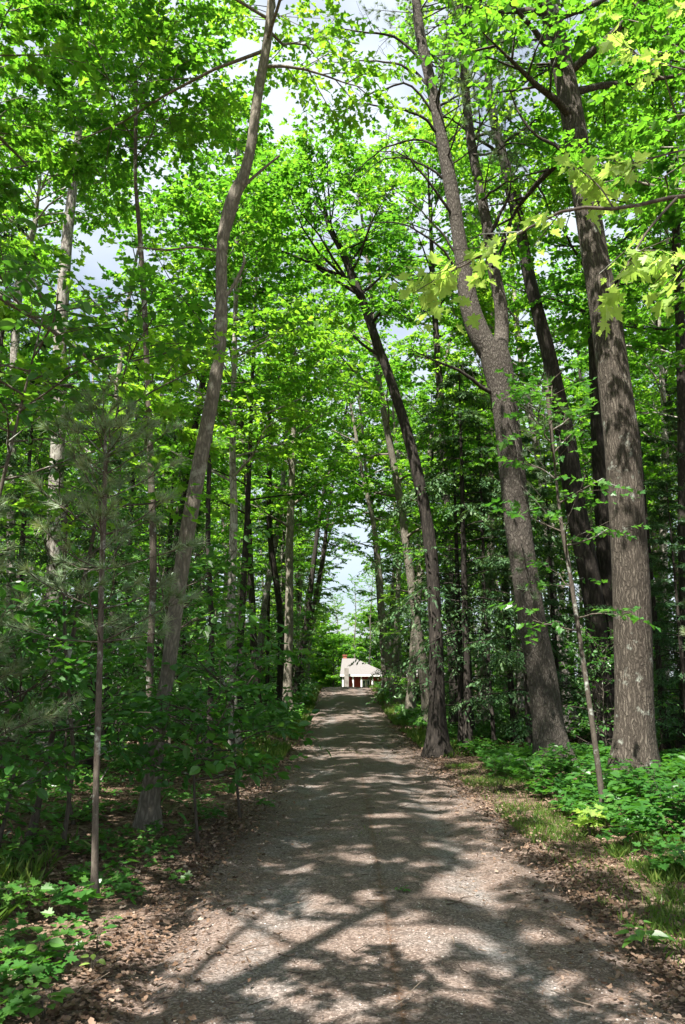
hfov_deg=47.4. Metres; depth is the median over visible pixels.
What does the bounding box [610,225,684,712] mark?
slim tree
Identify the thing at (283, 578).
forest tree
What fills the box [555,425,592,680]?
forest tree
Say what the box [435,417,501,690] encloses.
forest tree
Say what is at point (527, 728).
hemlock tree
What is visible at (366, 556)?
forest tree
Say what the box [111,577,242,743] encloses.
leafy sapling
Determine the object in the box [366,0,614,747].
mossy tree
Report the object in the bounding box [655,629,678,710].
leafy sapling
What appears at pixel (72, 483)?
forest tree
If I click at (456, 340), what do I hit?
slim tree
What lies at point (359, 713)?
gravel road
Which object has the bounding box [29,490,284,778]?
leafy sapling
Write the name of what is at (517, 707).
leafy sapling
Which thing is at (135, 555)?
forest tree
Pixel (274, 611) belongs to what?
forest tree
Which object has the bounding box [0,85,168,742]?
slim tree
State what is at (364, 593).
forest tree
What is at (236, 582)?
forest tree
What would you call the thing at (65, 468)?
forest tree
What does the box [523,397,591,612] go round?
forest tree
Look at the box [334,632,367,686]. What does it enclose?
forest tree
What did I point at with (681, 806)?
leafy bush
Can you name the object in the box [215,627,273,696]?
leafy sapling
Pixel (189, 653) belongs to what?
leafy sapling
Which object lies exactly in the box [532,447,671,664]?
forest tree
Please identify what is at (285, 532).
forest tree
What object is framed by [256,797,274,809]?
seedling
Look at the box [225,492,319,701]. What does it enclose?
hemlock tree
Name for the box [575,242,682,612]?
forest tree
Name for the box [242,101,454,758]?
arching tree
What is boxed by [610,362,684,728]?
hemlock tree
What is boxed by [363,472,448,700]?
hemlock tree
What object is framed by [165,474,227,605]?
forest tree
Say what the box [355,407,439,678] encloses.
forest tree
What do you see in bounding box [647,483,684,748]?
hemlock tree
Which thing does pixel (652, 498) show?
forest tree
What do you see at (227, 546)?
forest tree
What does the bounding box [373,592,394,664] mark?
forest tree
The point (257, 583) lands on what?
forest tree
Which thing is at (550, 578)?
hemlock tree
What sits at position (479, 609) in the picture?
forest tree
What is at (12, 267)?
leafy sapling
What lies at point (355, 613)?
forest tree
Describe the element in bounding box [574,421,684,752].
hemlock tree
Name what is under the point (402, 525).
forest tree
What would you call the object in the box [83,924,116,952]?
seedling
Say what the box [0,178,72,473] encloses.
forest tree
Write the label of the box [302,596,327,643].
forest tree
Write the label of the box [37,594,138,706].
leafy sapling
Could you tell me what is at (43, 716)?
young pine
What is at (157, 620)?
leafy sapling
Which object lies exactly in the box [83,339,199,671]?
forest tree
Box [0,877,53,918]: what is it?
leafy bush
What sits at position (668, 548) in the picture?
forest tree
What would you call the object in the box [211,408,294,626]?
forest tree
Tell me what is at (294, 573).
forest tree
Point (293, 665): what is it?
forest tree
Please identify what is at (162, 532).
hemlock tree
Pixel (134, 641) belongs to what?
leafy sapling
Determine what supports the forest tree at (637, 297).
on the ground at (102, 908)
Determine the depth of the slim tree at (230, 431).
18.10 m
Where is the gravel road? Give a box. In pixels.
[131,687,679,1023]
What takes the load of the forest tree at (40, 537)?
on the ground at (102, 908)
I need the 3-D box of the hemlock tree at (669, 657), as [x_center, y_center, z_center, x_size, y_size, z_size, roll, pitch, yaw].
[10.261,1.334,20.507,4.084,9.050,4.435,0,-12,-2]
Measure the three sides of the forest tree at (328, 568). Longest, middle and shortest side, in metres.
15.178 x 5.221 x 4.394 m
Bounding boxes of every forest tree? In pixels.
[0,0,130,459]
[0,0,227,470]
[0,168,75,517]
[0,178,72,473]
[0,274,53,522]
[0,360,50,618]
[0,398,129,716]
[0,424,96,630]
[0,445,128,657]
[0,515,46,654]
[1,292,89,694]
[2,296,41,446]
[2,318,107,569]
[16,377,84,604]
[18,158,202,709]
[32,493,95,632]
[37,389,97,570]
[42,330,144,606]
[61,490,189,682]
[65,349,152,693]
[67,416,137,558]
[76,449,254,688]
[79,289,193,695]
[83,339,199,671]
[90,80,329,734]
[97,369,202,676]
[105,423,264,668]
[113,299,237,602]
[132,505,225,688]
[135,422,215,545]
[137,331,259,681]
[158,487,267,685]
[159,222,330,706]
[159,402,221,593]
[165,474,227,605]
[166,430,238,619]
[192,511,297,692]
[193,400,265,615]
[195,431,273,665]
[205,477,255,587]
[211,234,326,703]
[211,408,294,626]
[212,463,259,601]
[215,493,259,626]
[216,423,294,602]
[236,417,334,681]
[236,462,273,668]
[237,384,323,676]
[238,533,331,673]
[248,585,332,672]
[251,327,382,695]
[252,387,355,647]
[252,406,346,683]
[252,412,317,608]
[256,464,331,617]
[256,509,326,623]
[270,538,337,664]
[270,544,341,671]
[280,358,384,684]
[284,128,476,728]
[293,466,346,672]
[293,605,347,685]
[294,534,342,678]
[298,290,435,703]
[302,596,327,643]
[303,454,363,679]
[304,630,334,685]
[305,328,426,690]
[305,651,340,686]
[311,631,357,686]
[325,593,357,686]
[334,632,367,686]
[338,604,402,668]
[343,574,370,657]
[344,473,415,617]
[347,566,386,664]
[350,326,465,691]
[352,254,495,714]
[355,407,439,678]
[355,412,426,644]
[357,396,429,688]
[357,648,380,665]
[361,374,435,661]
[363,572,445,669]
[366,397,458,673]
[373,589,409,686]
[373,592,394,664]
[378,510,475,686]
[391,278,564,705]
[402,342,485,682]
[407,115,629,729]
[414,367,502,593]
[422,533,513,676]
[424,258,587,626]
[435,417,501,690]
[448,214,572,710]
[455,359,523,698]
[468,422,501,683]
[482,461,540,675]
[486,369,594,682]
[508,247,653,545]
[515,426,669,709]
[523,0,684,327]
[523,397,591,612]
[526,448,575,622]
[531,516,577,615]
[532,0,684,375]
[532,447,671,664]
[540,275,675,694]
[548,271,675,701]
[551,72,684,485]
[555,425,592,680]
[557,356,595,572]
[559,334,669,545]
[559,458,677,615]
[564,370,677,508]
[571,215,684,512]
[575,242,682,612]
[582,349,677,551]
[590,0,684,225]
[592,370,676,512]
[618,87,684,312]
[629,223,683,455]
[634,319,674,429]
[644,430,678,600]
[649,342,676,512]
[667,161,684,324]
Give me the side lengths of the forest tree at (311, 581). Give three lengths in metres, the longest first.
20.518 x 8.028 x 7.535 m
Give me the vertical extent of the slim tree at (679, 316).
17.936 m
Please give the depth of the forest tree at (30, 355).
38.17 m
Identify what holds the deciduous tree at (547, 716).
on the ground at (102, 908)
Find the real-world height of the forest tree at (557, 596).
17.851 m
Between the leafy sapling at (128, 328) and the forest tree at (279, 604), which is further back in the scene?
the forest tree at (279, 604)
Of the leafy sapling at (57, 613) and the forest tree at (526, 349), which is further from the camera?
the forest tree at (526, 349)
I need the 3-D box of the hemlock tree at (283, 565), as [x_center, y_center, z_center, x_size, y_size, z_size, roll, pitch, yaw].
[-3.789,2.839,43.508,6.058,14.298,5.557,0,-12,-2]
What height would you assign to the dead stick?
0.478 m
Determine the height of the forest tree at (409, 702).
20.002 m
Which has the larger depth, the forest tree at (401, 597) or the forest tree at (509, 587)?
the forest tree at (401, 597)
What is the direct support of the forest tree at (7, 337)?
on the ground at (102, 908)
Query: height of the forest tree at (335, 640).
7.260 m
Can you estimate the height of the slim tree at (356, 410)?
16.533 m
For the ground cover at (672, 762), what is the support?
on the ground at (102, 908)
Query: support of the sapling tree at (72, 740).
on the ground at (102, 908)
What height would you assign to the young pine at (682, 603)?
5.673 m
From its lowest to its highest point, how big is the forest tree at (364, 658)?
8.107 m
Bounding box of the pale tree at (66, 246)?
[0,0,239,759]
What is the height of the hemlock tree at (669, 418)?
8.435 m
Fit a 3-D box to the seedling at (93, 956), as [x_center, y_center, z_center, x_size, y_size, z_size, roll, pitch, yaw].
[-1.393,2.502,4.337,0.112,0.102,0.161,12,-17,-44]
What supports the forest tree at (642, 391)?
on the ground at (102, 908)
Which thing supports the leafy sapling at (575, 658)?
on the ground at (102, 908)
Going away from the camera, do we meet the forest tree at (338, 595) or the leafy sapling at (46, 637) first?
the leafy sapling at (46, 637)
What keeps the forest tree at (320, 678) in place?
on the ground at (102, 908)
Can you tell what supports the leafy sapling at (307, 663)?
on the ground at (102, 908)
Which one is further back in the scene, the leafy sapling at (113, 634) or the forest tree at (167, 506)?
the forest tree at (167, 506)
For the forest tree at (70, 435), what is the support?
on the ground at (102, 908)
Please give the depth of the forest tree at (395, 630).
32.04 m
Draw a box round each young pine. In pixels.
[0,370,212,902]
[0,489,85,744]
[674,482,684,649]
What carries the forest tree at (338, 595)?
on the ground at (102, 908)
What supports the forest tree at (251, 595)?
on the ground at (102, 908)
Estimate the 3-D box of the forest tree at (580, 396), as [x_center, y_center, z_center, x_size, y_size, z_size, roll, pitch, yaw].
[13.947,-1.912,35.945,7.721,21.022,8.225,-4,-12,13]
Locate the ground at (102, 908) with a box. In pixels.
[0,679,684,1023]
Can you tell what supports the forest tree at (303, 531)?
on the ground at (102, 908)
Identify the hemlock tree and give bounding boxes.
[0,216,82,656]
[0,339,109,778]
[0,403,37,730]
[22,458,155,769]
[27,425,166,747]
[30,334,215,740]
[104,365,247,698]
[127,496,243,741]
[220,442,328,674]
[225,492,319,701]
[270,507,333,666]
[347,359,586,751]
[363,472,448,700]
[367,504,425,659]
[371,393,500,698]
[392,406,524,741]
[407,426,523,731]
[440,446,582,742]
[449,435,608,747]
[497,441,592,732]
[546,416,678,697]
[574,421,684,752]
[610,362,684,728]
[645,397,678,714]
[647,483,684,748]
[654,599,678,719]
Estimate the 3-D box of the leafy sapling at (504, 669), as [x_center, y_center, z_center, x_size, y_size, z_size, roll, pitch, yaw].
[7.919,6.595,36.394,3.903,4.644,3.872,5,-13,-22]
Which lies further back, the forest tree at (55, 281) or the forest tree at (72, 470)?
the forest tree at (72, 470)
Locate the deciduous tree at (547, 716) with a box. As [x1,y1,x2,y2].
[306,0,578,772]
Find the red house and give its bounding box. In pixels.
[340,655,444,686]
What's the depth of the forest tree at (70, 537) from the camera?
38.00 m
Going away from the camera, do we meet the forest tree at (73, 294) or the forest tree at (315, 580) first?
the forest tree at (73, 294)
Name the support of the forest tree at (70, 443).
on the ground at (102, 908)
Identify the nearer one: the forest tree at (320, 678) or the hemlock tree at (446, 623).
the hemlock tree at (446, 623)
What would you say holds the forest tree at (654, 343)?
on the ground at (102, 908)
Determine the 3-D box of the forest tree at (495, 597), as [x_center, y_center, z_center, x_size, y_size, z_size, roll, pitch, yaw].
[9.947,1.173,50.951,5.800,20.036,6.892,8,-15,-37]
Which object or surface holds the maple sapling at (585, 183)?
on the ground at (102, 908)
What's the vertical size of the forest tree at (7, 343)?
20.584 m
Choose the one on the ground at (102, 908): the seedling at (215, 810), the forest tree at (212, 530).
the seedling at (215, 810)
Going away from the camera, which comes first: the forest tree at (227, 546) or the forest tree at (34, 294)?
the forest tree at (34, 294)
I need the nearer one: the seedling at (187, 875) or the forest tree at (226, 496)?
the seedling at (187, 875)
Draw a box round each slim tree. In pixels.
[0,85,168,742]
[24,0,261,744]
[84,149,367,756]
[109,71,387,750]
[140,204,354,738]
[205,227,378,710]
[211,308,349,681]
[328,401,409,687]
[337,109,522,727]
[385,202,579,725]
[405,370,564,746]
[474,7,684,683]
[518,1,684,751]
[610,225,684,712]
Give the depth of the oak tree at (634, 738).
12.98 m
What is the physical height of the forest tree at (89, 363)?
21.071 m
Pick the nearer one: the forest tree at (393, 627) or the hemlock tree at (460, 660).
the hemlock tree at (460, 660)
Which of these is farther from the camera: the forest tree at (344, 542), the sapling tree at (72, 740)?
the forest tree at (344, 542)
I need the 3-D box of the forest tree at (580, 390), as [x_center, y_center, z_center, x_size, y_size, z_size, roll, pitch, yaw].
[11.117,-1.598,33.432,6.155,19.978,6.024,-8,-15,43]
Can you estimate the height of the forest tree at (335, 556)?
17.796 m
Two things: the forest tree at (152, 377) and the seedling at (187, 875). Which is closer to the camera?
the seedling at (187, 875)
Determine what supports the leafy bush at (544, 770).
on the ground at (102, 908)
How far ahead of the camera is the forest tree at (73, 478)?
47.80 m
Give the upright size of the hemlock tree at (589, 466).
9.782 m
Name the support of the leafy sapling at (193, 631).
on the ground at (102, 908)
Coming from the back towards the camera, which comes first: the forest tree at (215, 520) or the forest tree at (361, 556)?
the forest tree at (361, 556)
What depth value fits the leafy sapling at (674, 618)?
19.14 m
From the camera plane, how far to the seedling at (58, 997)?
3.75 m
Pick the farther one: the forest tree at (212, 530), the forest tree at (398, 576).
the forest tree at (212, 530)
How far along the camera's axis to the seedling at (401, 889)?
5.92 m
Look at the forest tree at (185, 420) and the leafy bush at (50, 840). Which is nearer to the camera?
the leafy bush at (50, 840)
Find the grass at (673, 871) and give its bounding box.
[0,684,684,975]
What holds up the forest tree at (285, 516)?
on the ground at (102, 908)
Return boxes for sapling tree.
[0,466,158,849]
[481,356,660,814]
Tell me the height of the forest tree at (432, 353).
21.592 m
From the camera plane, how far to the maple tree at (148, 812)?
10.26 m
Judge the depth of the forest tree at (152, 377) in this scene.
39.17 m
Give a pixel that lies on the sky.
(104, 254)
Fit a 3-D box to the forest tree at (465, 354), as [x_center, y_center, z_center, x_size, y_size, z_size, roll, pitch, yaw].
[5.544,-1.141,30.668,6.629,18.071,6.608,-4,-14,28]
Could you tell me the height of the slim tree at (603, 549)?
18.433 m
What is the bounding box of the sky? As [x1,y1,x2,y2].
[0,0,684,677]
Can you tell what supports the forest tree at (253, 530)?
on the ground at (102, 908)
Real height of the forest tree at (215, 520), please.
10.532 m
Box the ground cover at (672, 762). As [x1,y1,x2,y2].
[0,678,684,1023]
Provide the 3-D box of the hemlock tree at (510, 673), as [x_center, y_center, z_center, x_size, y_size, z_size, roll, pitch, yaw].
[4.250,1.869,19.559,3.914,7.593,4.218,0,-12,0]
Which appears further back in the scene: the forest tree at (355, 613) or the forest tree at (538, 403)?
the forest tree at (355, 613)
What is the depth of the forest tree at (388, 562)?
50.35 m
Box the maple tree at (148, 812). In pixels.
[0,0,431,830]
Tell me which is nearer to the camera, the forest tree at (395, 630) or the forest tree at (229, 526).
the forest tree at (395, 630)
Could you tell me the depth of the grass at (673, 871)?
7.35 m
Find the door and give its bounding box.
[355,679,359,686]
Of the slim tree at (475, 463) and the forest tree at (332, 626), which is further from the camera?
the forest tree at (332, 626)
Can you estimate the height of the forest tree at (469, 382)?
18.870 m
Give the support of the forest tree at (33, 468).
on the ground at (102, 908)
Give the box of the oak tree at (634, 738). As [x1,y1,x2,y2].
[405,0,684,777]
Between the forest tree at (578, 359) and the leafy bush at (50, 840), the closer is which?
the leafy bush at (50, 840)
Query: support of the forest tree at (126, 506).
on the ground at (102, 908)
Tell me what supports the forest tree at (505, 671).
on the ground at (102, 908)
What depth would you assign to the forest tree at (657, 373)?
40.07 m
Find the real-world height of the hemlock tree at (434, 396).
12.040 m
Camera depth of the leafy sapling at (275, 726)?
8.99 m
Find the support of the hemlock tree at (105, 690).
on the ground at (102, 908)
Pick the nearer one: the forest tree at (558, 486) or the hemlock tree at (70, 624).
the hemlock tree at (70, 624)
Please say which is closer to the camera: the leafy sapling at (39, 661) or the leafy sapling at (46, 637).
the leafy sapling at (39, 661)
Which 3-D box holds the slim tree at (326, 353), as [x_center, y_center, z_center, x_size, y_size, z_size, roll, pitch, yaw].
[-2.802,-1.791,22.181,6.312,15.910,5.537,0,-12,0]
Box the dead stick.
[77,732,128,819]
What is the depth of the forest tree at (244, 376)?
49.45 m
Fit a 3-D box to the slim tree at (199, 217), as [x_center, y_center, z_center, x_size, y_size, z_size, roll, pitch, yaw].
[-2.491,-1.254,15.723,4.929,12.165,5.386,-11,-16,41]
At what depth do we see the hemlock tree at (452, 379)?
17.74 m
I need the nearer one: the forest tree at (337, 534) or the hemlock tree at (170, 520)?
the hemlock tree at (170, 520)
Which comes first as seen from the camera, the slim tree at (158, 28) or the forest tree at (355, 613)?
the slim tree at (158, 28)
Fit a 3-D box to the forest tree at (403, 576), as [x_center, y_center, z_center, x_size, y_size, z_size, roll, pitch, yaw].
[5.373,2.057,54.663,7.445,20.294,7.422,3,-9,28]
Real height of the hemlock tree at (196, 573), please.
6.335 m
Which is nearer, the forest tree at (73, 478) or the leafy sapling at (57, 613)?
the leafy sapling at (57, 613)
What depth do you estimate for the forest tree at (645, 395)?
36.62 m
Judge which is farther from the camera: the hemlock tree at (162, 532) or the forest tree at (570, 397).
the forest tree at (570, 397)
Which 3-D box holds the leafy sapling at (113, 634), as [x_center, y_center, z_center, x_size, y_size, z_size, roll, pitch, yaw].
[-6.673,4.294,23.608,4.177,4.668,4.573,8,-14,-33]
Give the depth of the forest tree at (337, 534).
51.28 m
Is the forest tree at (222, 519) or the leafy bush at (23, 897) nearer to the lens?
the leafy bush at (23, 897)
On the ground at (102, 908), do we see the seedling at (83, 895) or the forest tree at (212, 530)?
the seedling at (83, 895)
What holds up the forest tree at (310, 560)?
on the ground at (102, 908)
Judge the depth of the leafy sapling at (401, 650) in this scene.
34.55 m
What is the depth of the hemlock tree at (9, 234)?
18.89 m
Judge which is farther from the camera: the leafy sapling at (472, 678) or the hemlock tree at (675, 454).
the leafy sapling at (472, 678)
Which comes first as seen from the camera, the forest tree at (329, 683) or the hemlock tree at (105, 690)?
the hemlock tree at (105, 690)
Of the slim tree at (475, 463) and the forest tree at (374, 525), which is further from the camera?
the forest tree at (374, 525)
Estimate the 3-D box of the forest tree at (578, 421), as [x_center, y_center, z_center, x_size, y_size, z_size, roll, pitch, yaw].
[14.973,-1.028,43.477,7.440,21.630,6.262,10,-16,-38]
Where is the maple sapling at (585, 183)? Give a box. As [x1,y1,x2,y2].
[384,0,684,339]
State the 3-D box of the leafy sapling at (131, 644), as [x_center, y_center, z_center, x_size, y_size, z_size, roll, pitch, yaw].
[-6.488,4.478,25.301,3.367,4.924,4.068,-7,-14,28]
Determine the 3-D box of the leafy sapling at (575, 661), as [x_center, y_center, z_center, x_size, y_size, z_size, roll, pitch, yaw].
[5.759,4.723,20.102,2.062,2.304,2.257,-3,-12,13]
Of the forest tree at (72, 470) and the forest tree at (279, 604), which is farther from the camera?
the forest tree at (72, 470)
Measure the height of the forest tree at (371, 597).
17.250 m
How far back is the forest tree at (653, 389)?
41.74 m
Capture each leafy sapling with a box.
[0,199,216,498]
[0,232,239,841]
[0,568,164,847]
[0,585,90,766]
[0,585,113,842]
[0,640,169,824]
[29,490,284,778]
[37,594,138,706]
[63,569,249,743]
[64,576,148,708]
[77,591,203,718]
[79,583,161,709]
[85,655,307,843]
[108,619,331,819]
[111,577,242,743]
[113,568,255,717]
[131,609,215,709]
[180,618,246,707]
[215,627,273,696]
[258,600,331,693]
[266,620,315,692]
[362,605,448,703]
[402,631,447,686]
[443,635,496,697]
[471,582,577,726]
[472,601,573,691]
[492,619,517,691]
[526,627,677,753]
[548,600,656,736]
[558,651,592,727]
[563,626,584,697]
[583,573,678,725]
[653,562,678,725]
[653,608,678,727]
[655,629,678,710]
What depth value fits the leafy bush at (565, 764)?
10.95 m
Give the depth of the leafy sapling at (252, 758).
7.65 m
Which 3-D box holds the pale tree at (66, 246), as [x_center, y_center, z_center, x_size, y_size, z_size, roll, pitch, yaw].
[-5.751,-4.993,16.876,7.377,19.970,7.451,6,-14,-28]
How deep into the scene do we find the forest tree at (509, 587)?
51.92 m
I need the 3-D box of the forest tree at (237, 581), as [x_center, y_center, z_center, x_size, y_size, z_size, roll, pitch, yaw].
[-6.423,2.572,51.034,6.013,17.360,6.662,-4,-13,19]
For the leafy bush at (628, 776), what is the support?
on the ground at (102, 908)
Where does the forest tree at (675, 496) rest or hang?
on the ground at (102, 908)
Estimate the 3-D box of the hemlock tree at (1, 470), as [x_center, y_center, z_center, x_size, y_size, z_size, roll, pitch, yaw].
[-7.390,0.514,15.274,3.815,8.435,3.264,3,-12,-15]
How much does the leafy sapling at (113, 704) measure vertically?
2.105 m
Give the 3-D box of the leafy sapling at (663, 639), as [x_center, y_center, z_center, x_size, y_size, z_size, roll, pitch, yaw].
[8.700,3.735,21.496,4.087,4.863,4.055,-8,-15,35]
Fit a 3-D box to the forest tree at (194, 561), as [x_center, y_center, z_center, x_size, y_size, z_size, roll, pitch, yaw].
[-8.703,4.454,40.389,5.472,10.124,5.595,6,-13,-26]
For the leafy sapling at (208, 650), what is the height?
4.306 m
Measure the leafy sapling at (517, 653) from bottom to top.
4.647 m
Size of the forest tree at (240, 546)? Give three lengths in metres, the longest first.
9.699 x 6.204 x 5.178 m
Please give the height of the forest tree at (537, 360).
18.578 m
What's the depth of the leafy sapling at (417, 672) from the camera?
37.73 m
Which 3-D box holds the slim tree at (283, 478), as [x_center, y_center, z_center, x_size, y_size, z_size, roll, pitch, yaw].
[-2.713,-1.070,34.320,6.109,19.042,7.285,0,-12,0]
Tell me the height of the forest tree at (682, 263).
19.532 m
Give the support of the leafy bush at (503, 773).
on the ground at (102, 908)
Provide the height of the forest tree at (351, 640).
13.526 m
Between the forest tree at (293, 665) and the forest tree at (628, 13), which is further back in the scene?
the forest tree at (293, 665)
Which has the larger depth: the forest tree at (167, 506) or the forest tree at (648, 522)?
the forest tree at (167, 506)
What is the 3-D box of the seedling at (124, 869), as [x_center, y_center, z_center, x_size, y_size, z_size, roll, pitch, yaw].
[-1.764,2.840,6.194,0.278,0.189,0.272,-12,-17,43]
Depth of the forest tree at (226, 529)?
28.04 m
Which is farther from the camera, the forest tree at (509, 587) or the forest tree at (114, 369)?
the forest tree at (509, 587)
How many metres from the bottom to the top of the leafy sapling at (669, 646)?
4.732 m
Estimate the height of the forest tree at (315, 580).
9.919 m
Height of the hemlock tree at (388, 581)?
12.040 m
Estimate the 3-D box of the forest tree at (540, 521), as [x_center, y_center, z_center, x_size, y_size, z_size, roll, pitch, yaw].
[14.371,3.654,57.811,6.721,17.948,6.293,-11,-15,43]
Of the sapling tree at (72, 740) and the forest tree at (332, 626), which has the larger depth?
the forest tree at (332, 626)
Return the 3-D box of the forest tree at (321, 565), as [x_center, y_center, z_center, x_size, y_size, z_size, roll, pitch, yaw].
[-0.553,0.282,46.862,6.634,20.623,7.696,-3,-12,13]
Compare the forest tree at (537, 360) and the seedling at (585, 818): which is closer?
the seedling at (585, 818)
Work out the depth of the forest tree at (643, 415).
24.38 m
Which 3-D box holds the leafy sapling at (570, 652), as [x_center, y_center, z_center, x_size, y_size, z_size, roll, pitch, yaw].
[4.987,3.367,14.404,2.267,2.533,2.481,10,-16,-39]
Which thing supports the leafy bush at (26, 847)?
on the ground at (102, 908)
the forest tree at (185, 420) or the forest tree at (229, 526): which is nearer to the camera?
the forest tree at (185, 420)
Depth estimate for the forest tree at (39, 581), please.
35.53 m
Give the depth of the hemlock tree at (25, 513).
12.74 m
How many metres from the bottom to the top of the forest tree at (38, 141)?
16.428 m
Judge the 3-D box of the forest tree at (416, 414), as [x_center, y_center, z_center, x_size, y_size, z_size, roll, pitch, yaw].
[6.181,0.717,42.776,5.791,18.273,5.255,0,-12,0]
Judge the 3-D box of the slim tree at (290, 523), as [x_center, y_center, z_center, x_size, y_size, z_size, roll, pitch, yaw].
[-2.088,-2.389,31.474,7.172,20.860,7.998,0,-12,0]
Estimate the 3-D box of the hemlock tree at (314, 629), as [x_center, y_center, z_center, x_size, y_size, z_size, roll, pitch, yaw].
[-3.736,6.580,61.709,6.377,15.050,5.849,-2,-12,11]
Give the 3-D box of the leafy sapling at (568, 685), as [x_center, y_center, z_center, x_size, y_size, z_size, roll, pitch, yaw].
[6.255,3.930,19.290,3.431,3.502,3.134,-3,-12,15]
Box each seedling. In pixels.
[10,926,66,963]
[12,978,74,1017]
[49,882,104,914]
[79,953,105,971]
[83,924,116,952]
[103,858,138,879]
[162,867,192,884]
[198,805,227,822]
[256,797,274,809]
[394,885,409,891]
[570,803,611,835]
[614,920,675,950]
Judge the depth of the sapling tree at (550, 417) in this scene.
9.57 m
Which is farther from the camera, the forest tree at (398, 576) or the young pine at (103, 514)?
the forest tree at (398, 576)
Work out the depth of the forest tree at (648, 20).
8.52 m
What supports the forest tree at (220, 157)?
on the ground at (102, 908)
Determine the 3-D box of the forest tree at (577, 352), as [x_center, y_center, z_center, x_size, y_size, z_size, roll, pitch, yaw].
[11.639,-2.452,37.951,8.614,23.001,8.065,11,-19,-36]
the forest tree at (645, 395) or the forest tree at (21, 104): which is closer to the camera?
the forest tree at (21, 104)
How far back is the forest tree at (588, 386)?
46.02 m
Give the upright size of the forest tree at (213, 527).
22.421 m
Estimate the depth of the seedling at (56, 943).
4.26 m
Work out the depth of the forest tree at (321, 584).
46.74 m
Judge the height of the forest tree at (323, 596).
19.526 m
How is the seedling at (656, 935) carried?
on the ground at (102, 908)
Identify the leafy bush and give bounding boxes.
[0,838,33,873]
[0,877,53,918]
[24,822,62,855]
[482,752,519,791]
[514,746,566,793]
[536,742,585,784]
[611,758,665,804]
[643,776,684,832]

